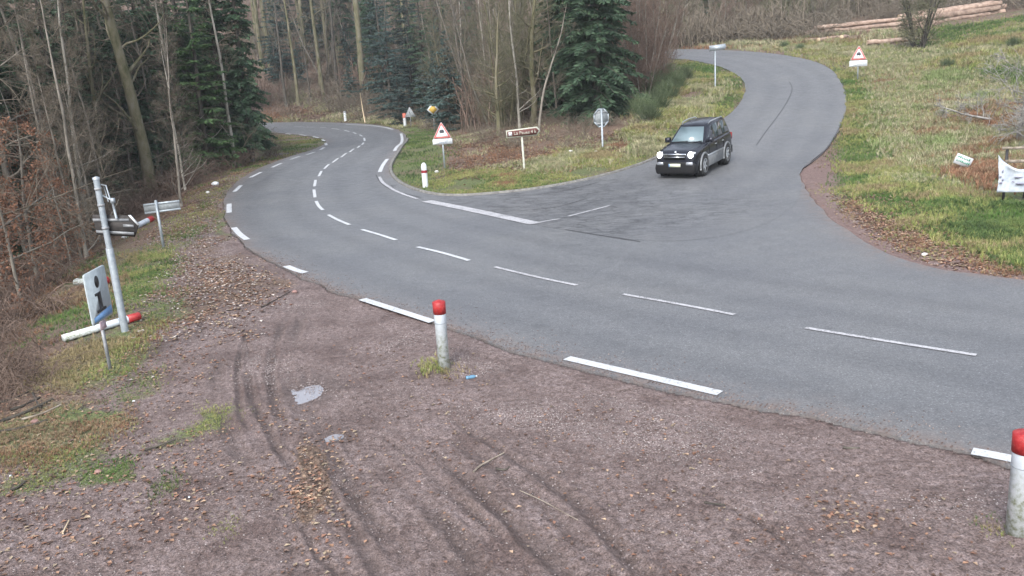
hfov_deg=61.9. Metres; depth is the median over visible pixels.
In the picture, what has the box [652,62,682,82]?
broom shrub
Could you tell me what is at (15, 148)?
slim tree
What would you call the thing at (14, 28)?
spruce tree
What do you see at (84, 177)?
slim tree
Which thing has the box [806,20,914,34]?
log
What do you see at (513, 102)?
thicket tree
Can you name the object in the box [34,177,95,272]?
beech sapling
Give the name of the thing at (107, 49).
spruce tree
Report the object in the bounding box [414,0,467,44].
tall tree
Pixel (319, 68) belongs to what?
tall tree
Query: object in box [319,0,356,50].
young fir
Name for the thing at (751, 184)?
side road
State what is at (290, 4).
young fir
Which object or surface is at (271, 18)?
tall tree
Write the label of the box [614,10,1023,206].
dry grass
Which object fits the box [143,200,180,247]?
sign
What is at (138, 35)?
spruce tree
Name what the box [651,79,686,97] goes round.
broom shrub
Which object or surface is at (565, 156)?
bracken
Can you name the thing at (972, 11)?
log
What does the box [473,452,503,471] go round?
stick
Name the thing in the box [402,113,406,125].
roadside post
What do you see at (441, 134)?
warning sign
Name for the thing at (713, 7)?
woodland tree
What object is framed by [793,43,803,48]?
broom shrub
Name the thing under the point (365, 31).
young fir
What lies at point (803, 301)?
road
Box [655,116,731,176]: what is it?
suv
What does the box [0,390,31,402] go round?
broken bough
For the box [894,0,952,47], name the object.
bare bush
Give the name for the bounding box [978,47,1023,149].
bush
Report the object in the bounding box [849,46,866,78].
warning sign
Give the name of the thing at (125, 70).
beech tree
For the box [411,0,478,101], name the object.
thicket tree
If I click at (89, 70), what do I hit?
leaning tree
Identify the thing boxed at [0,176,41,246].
beech sapling
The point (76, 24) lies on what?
slim tree
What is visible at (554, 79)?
thicket tree
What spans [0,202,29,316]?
beech sapling
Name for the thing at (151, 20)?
spruce tree
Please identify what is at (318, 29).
young fir
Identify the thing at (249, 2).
bare wood
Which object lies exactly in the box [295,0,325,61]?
young fir
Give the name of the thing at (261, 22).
tall tree
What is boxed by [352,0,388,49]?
young fir
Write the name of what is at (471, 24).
thicket tree
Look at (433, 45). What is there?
thicket tree
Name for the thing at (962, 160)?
sign
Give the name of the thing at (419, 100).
young fir
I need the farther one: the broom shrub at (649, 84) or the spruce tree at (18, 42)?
the broom shrub at (649, 84)
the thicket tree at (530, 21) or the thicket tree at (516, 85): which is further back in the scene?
the thicket tree at (530, 21)
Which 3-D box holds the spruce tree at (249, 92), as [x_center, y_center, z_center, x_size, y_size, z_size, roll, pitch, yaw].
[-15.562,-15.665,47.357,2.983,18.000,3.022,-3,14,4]
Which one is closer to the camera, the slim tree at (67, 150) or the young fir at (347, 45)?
the slim tree at (67, 150)
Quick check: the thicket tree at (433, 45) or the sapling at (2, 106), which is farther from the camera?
the thicket tree at (433, 45)
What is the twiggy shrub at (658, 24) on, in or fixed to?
on the ground at (890, 466)
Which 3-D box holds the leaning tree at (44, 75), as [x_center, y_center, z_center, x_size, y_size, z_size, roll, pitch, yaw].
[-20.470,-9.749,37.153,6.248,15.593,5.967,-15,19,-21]
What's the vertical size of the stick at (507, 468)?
0.024 m
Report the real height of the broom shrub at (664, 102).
1.508 m
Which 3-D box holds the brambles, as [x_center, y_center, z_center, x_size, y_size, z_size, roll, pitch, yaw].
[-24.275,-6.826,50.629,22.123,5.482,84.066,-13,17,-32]
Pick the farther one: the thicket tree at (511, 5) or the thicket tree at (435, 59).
the thicket tree at (435, 59)
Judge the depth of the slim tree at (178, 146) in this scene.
40.86 m
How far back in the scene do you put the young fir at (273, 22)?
106.74 m
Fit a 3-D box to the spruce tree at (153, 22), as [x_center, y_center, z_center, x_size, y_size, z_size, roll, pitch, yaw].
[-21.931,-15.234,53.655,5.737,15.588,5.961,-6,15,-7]
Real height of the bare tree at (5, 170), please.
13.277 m
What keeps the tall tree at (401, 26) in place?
on the ground at (890, 466)
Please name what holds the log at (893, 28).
on the ground at (890, 466)
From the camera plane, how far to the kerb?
32.59 m
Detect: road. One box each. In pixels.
[223,55,1023,468]
[388,49,845,240]
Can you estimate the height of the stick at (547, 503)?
0.010 m
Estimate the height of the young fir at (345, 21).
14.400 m
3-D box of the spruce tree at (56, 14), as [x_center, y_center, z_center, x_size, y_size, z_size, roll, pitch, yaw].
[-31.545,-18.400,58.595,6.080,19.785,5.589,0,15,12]
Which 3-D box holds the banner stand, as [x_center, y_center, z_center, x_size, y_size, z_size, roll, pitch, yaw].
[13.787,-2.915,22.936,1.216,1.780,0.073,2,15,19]
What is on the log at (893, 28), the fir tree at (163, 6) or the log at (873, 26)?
the log at (873, 26)
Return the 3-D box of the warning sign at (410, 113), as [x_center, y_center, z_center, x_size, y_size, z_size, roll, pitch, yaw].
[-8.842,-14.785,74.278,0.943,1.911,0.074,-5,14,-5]
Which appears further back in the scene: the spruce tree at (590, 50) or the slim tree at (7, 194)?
the spruce tree at (590, 50)
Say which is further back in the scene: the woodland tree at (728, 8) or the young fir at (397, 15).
the young fir at (397, 15)
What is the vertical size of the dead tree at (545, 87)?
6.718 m
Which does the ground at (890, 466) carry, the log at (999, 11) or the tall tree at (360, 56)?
the tall tree at (360, 56)
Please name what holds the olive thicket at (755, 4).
on the ground at (890, 466)
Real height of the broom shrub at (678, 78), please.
1.412 m
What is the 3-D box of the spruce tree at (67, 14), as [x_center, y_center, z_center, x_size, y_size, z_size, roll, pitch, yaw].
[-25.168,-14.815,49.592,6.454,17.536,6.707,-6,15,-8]
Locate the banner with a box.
[997,156,1023,191]
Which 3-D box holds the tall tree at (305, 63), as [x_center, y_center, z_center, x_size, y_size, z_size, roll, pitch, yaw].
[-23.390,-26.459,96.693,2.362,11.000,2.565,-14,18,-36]
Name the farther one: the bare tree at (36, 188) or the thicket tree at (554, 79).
the thicket tree at (554, 79)
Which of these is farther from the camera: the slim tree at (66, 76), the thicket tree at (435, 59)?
the thicket tree at (435, 59)
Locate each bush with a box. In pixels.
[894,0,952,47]
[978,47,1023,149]
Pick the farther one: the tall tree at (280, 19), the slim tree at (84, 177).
the tall tree at (280, 19)
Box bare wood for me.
[183,0,327,12]
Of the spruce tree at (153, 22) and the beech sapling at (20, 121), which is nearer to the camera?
the beech sapling at (20, 121)
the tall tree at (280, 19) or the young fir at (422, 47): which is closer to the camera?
the young fir at (422, 47)
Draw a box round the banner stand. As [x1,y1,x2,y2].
[1002,146,1023,199]
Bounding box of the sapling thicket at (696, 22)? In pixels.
[589,0,898,47]
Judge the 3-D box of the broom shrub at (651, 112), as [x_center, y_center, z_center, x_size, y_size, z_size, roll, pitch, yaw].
[7.054,-8.924,43.593,1.842,1.225,1.840,-2,15,8]
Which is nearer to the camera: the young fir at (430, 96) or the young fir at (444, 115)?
the young fir at (444, 115)
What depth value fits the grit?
12.31 m
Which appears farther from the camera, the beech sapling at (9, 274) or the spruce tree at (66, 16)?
the spruce tree at (66, 16)
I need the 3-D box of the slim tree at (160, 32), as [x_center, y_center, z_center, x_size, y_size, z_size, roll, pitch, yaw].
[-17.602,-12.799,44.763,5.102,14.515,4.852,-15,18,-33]
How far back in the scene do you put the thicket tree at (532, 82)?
48.02 m
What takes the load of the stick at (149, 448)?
on the ground at (890, 466)
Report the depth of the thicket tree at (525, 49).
49.84 m
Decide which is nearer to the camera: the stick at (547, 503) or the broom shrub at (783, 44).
the stick at (547, 503)
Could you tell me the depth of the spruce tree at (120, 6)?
53.03 m
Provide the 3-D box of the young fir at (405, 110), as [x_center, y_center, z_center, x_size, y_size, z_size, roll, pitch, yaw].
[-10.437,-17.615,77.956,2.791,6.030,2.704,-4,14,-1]
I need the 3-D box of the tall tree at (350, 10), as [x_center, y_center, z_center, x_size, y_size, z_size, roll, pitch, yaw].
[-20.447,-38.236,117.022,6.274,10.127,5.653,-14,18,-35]
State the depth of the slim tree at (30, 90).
29.58 m
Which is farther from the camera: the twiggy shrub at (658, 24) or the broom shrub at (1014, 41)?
the twiggy shrub at (658, 24)
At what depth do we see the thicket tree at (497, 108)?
45.40 m
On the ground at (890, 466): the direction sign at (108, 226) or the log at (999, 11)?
the direction sign at (108, 226)
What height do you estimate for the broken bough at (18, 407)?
0.052 m
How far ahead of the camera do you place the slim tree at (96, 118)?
37.51 m
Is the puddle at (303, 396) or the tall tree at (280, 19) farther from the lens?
the tall tree at (280, 19)
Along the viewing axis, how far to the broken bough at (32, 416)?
12.29 m
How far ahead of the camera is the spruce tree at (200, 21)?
91.10 m
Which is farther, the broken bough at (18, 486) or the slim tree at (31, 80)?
the slim tree at (31, 80)
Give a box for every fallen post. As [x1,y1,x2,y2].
[61,312,141,341]
[73,276,109,284]
[138,216,154,227]
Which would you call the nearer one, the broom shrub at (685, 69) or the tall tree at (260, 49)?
the broom shrub at (685, 69)
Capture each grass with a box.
[0,42,1023,547]
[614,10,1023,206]
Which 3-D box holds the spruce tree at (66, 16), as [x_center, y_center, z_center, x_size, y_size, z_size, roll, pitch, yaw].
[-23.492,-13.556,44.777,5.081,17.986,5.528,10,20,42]
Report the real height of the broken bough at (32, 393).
0.047 m
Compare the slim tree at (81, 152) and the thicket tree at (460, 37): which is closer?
the slim tree at (81, 152)
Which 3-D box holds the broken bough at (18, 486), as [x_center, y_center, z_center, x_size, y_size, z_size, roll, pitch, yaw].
[-5.798,2.327,10.043,0.065,0.031,0.237,2,15,20]
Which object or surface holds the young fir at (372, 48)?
on the ground at (890, 466)
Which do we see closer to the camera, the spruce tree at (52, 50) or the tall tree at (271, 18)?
the spruce tree at (52, 50)
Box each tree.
[0,0,94,253]
[0,0,95,230]
[0,0,97,252]
[0,0,115,212]
[0,0,118,236]
[0,0,143,281]
[0,0,146,265]
[0,1,48,100]
[0,4,98,247]
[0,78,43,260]
[0,79,71,242]
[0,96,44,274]
[0,146,19,287]
[1,0,137,218]
[12,0,125,229]
[13,0,128,257]
[22,57,103,257]
[31,0,80,54]
[33,0,95,150]
[38,0,104,95]
[40,0,126,243]
[45,22,147,214]
[49,70,118,241]
[51,0,163,206]
[54,0,139,186]
[60,0,201,192]
[61,83,105,236]
[62,0,139,206]
[62,0,179,196]
[73,0,141,78]
[80,1,173,188]
[85,2,141,184]
[95,41,156,192]
[111,0,185,185]
[113,0,202,173]
[121,0,246,171]
[128,1,168,68]
[129,0,202,171]
[135,0,188,104]
[139,9,211,206]
[146,0,208,173]
[146,0,229,159]
[148,37,218,189]
[152,0,199,130]
[153,0,214,157]
[164,0,246,174]
[170,1,204,107]
[172,0,259,164]
[177,1,240,104]
[178,3,239,151]
[184,0,265,152]
[216,0,277,161]
[236,0,270,66]
[250,0,255,35]
[253,0,265,69]
[258,1,275,65]
[259,0,266,54]
[260,0,272,67]
[260,0,289,106]
[273,0,294,21]
[274,0,296,28]
[275,0,300,105]
[285,0,343,83]
[295,0,302,53]
[297,1,321,84]
[297,6,314,102]
[298,0,308,63]
[309,0,329,100]
[316,0,351,89]
[320,0,332,77]
[323,0,330,47]
[333,2,367,56]
[341,0,385,33]
[353,0,366,92]
[377,0,432,73]
[378,7,410,74]
[400,0,413,77]
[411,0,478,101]
[413,0,488,118]
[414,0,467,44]
[421,25,477,108]
[424,0,499,115]
[426,1,485,79]
[434,0,508,125]
[434,0,535,127]
[444,0,530,71]
[445,1,498,92]
[450,0,476,103]
[458,0,494,106]
[463,0,536,98]
[467,0,528,135]
[468,0,560,125]
[472,1,511,104]
[473,0,538,127]
[480,0,570,122]
[481,0,547,112]
[486,0,562,107]
[489,0,548,128]
[498,0,565,56]
[516,0,545,59]
[527,4,580,128]
[528,0,614,117]
[531,0,570,117]
[543,0,651,125]
[659,0,678,38]
[662,0,694,14]
[700,0,724,15]
[711,0,739,37]
[727,0,765,17]
[754,0,793,14]
[802,0,839,18]
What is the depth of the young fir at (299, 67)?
103.96 m
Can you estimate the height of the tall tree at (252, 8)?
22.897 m
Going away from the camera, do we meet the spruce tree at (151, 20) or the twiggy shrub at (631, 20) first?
the spruce tree at (151, 20)
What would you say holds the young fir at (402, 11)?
on the ground at (890, 466)
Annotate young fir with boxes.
[257,0,297,79]
[261,26,290,82]
[275,0,297,40]
[290,42,308,85]
[292,0,323,47]
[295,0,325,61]
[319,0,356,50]
[327,2,353,41]
[336,19,356,71]
[340,57,360,102]
[349,0,391,82]
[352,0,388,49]
[359,0,408,98]
[367,1,413,118]
[383,0,414,53]
[385,61,412,124]
[391,0,426,93]
[397,17,428,109]
[403,0,441,107]
[411,54,433,119]
[418,0,454,91]
[421,1,458,111]
[422,58,448,126]
[425,30,468,131]
[451,0,479,88]
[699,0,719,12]
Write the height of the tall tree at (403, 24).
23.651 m
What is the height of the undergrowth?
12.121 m
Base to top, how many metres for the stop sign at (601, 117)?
2.003 m
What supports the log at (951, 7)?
on the log
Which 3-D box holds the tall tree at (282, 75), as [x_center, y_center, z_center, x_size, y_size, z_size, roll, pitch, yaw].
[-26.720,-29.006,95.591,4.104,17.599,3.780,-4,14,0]
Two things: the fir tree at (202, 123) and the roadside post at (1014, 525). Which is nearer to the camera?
the roadside post at (1014, 525)
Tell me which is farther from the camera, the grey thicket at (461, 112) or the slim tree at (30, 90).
the grey thicket at (461, 112)
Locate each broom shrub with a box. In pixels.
[622,91,660,116]
[632,101,666,121]
[634,70,673,94]
[641,87,677,107]
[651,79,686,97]
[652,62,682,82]
[662,70,689,87]
[673,65,695,79]
[780,41,788,46]
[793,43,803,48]
[938,57,956,66]
[1004,35,1023,45]
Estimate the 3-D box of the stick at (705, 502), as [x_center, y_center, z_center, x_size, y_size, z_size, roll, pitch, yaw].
[2.049,2.182,8.632,0.213,0.021,0.024,3,16,23]
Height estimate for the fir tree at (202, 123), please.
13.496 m
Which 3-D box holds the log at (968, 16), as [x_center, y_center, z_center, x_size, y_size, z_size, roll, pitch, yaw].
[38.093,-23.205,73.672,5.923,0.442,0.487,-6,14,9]
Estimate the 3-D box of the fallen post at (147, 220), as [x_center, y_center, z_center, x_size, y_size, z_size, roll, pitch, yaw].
[-13.936,-2.350,31.840,0.227,0.227,1.700,1,22,16]
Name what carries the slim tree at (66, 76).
on the ground at (890, 466)
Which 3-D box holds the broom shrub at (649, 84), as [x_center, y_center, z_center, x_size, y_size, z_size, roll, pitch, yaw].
[8.660,-12.537,52.364,2.551,1.697,2.548,-16,19,-40]
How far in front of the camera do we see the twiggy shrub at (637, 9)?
56.95 m
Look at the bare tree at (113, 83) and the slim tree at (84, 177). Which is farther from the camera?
the bare tree at (113, 83)
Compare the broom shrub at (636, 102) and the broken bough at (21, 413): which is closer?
the broken bough at (21, 413)
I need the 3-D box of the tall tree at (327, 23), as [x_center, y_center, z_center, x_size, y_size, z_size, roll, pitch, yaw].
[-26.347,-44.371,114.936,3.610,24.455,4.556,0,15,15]
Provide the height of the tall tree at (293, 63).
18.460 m
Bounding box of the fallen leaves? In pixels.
[0,81,1023,575]
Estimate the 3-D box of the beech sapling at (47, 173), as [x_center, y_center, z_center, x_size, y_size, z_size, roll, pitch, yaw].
[-15.786,-2.968,29.240,2.867,4.866,2.626,5,17,30]
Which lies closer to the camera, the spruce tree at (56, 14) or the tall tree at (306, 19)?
the spruce tree at (56, 14)
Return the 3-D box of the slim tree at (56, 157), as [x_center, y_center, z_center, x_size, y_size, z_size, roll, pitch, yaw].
[-14.512,-4.010,27.511,2.261,6.755,2.268,-14,18,-34]
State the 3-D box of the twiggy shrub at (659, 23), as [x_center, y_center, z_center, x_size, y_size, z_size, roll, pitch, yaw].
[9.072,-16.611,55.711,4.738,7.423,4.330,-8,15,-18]
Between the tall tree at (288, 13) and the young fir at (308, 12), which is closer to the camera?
the young fir at (308, 12)
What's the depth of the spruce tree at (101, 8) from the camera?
44.01 m
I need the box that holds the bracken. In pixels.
[258,26,1023,194]
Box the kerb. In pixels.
[389,138,656,195]
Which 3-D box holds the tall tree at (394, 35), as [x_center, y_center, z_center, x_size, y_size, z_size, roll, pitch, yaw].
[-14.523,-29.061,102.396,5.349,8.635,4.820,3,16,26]
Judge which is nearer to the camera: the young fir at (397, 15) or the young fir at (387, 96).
the young fir at (387, 96)
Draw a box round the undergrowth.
[225,0,1023,162]
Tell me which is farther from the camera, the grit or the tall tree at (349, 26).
the tall tree at (349, 26)
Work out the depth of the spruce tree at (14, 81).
34.94 m
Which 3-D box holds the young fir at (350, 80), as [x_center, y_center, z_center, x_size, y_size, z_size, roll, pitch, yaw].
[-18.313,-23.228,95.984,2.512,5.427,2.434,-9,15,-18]
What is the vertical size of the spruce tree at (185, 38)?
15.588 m
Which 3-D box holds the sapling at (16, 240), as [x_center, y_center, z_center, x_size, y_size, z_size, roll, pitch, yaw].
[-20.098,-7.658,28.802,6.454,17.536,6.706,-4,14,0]
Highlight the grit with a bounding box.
[215,248,1008,484]
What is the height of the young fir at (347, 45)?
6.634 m
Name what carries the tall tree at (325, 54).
on the ground at (890, 466)
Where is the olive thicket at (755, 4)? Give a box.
[226,0,890,103]
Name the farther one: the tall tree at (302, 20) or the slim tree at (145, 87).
the tall tree at (302, 20)
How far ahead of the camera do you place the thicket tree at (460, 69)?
62.98 m
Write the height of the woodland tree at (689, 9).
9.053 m
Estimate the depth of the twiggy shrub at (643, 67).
51.10 m
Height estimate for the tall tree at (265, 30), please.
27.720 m
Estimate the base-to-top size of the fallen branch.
1.176 m
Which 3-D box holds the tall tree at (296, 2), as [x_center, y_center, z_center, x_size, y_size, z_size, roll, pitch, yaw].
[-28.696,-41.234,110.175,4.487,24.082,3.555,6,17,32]
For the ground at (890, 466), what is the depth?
9.84 m
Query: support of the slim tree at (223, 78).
on the ground at (890, 466)
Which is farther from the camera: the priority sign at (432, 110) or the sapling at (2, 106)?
the priority sign at (432, 110)
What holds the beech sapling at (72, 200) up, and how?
on the ground at (890, 466)
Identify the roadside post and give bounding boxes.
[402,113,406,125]
[421,163,427,187]
[432,299,449,368]
[1005,428,1023,537]
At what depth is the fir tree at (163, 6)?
47.97 m
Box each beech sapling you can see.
[0,108,93,246]
[0,116,74,278]
[0,169,70,296]
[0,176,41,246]
[0,193,70,300]
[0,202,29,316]
[0,255,20,289]
[15,131,96,261]
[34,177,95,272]
[45,159,96,249]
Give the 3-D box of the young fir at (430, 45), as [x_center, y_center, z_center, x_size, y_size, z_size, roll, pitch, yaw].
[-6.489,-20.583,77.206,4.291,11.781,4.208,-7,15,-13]
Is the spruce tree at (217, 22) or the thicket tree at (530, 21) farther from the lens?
the thicket tree at (530, 21)
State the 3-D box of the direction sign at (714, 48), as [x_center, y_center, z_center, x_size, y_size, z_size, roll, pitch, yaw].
[13.114,-14.062,54.414,1.061,2.869,0.130,-2,14,5]
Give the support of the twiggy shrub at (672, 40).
on the ground at (890, 466)
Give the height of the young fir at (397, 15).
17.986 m
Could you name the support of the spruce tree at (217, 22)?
on the ground at (890, 466)
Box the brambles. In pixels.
[0,143,298,411]
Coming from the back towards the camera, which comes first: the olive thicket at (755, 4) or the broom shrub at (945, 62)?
the olive thicket at (755, 4)
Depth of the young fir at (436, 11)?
95.20 m
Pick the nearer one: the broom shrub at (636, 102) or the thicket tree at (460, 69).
the broom shrub at (636, 102)
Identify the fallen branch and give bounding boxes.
[984,109,1003,130]
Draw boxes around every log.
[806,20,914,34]
[818,16,915,29]
[821,25,917,34]
[825,22,917,31]
[866,38,916,44]
[897,0,993,16]
[916,5,1000,20]
[918,12,990,23]
[922,0,1001,14]
[990,9,1005,13]
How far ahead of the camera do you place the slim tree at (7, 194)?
27.69 m
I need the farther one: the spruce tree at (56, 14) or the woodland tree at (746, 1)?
the woodland tree at (746, 1)
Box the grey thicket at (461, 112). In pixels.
[221,0,672,132]
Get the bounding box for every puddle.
[291,385,323,403]
[324,434,343,441]
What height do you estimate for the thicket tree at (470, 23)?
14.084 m
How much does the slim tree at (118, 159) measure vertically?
8.327 m
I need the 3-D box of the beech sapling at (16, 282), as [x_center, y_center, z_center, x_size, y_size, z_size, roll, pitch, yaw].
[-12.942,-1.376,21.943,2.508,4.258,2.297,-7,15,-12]
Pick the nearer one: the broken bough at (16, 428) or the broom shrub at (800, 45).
the broken bough at (16, 428)
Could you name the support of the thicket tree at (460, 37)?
on the ground at (890, 466)
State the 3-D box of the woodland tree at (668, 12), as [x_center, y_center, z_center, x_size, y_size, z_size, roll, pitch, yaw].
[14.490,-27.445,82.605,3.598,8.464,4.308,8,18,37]
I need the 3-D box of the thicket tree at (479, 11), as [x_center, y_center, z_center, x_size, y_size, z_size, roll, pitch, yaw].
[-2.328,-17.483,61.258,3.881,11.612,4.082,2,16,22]
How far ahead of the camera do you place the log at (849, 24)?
75.39 m
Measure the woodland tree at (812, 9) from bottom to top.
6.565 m
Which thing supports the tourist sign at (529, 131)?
on the ground at (890, 466)
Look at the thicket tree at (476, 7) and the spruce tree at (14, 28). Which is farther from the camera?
the thicket tree at (476, 7)
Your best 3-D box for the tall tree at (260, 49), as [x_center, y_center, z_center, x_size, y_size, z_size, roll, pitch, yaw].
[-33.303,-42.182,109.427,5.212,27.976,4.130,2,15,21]
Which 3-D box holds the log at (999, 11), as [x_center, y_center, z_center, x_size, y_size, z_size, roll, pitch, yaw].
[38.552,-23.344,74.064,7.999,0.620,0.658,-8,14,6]
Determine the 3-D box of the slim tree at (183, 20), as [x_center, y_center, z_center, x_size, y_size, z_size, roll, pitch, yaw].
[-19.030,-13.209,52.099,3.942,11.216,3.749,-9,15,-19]
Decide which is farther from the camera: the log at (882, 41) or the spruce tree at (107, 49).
the log at (882, 41)
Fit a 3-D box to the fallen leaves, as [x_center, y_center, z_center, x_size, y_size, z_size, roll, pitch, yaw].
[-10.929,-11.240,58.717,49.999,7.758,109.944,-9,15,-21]
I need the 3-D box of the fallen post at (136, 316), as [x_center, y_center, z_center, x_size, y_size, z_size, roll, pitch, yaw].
[-7.931,0.746,16.563,0.162,0.162,1.520,9,22,41]
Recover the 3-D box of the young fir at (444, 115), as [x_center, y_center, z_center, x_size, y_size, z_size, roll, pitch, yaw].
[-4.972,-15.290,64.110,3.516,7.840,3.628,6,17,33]
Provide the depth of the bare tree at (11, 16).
35.16 m
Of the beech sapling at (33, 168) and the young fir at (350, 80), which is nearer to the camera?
the beech sapling at (33, 168)
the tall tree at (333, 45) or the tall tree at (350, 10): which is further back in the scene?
the tall tree at (350, 10)
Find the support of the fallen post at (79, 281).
on the ground at (890, 466)
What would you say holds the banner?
hanging from the banner stand
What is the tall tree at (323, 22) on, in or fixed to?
on the ground at (890, 466)
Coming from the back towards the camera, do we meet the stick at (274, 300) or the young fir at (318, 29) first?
the young fir at (318, 29)
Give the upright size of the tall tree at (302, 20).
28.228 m
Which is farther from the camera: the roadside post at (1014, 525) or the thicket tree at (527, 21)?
the thicket tree at (527, 21)
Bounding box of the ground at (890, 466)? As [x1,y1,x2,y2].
[0,0,1023,575]
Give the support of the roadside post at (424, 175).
on the ground at (890, 466)
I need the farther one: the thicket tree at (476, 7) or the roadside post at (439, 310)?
the thicket tree at (476, 7)
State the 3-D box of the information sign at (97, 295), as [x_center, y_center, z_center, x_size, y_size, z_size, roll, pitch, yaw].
[-6.690,0.623,13.957,0.080,1.900,0.720,-4,15,0]
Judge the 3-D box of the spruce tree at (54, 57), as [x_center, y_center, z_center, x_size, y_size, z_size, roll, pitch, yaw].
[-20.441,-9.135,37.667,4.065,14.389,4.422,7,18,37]
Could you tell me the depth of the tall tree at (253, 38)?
113.05 m
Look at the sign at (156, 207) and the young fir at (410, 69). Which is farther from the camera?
the young fir at (410, 69)
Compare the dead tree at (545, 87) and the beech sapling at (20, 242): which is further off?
the dead tree at (545, 87)
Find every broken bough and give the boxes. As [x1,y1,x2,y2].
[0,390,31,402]
[0,398,53,422]
[0,419,47,431]
[10,396,39,410]
[10,480,26,490]
[21,404,60,419]
[31,392,41,407]
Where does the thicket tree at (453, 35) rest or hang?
on the ground at (890, 466)
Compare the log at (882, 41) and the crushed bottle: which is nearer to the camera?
the crushed bottle
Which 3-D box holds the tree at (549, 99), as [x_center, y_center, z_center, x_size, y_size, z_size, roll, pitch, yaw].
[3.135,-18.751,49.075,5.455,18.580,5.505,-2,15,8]
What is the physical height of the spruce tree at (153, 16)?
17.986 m
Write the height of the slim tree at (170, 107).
7.896 m
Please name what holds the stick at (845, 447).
on the ground at (890, 466)
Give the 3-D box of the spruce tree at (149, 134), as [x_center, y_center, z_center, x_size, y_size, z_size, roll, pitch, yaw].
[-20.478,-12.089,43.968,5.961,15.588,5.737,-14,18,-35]
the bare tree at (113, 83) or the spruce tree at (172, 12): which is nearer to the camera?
the bare tree at (113, 83)
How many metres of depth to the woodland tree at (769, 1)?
87.04 m
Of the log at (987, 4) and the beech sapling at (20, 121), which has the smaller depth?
the beech sapling at (20, 121)
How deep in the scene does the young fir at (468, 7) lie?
85.87 m
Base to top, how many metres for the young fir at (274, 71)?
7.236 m
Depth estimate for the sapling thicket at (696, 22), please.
83.67 m
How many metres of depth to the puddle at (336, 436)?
10.88 m
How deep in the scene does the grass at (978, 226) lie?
22.10 m
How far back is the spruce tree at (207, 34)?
53.11 m
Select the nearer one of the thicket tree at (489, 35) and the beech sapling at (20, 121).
the beech sapling at (20, 121)
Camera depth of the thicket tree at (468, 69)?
53.80 m
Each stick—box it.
[144,439,175,450]
[261,291,290,307]
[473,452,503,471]
[495,466,509,470]
[520,490,578,520]
[704,501,724,505]
[843,446,859,448]
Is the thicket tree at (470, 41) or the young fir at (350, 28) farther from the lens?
the young fir at (350, 28)
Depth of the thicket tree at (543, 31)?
52.83 m
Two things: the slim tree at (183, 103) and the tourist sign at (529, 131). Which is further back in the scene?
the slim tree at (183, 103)
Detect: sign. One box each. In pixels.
[82,265,112,369]
[92,176,139,331]
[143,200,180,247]
[405,107,415,123]
[427,105,438,130]
[433,123,452,168]
[506,127,539,168]
[593,108,608,146]
[709,44,725,85]
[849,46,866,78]
[953,153,972,169]
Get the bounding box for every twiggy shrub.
[612,0,667,81]
[617,0,654,46]
[617,0,676,98]
[618,0,686,79]
[630,0,683,50]
[634,0,689,68]
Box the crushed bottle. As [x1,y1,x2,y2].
[465,375,476,378]

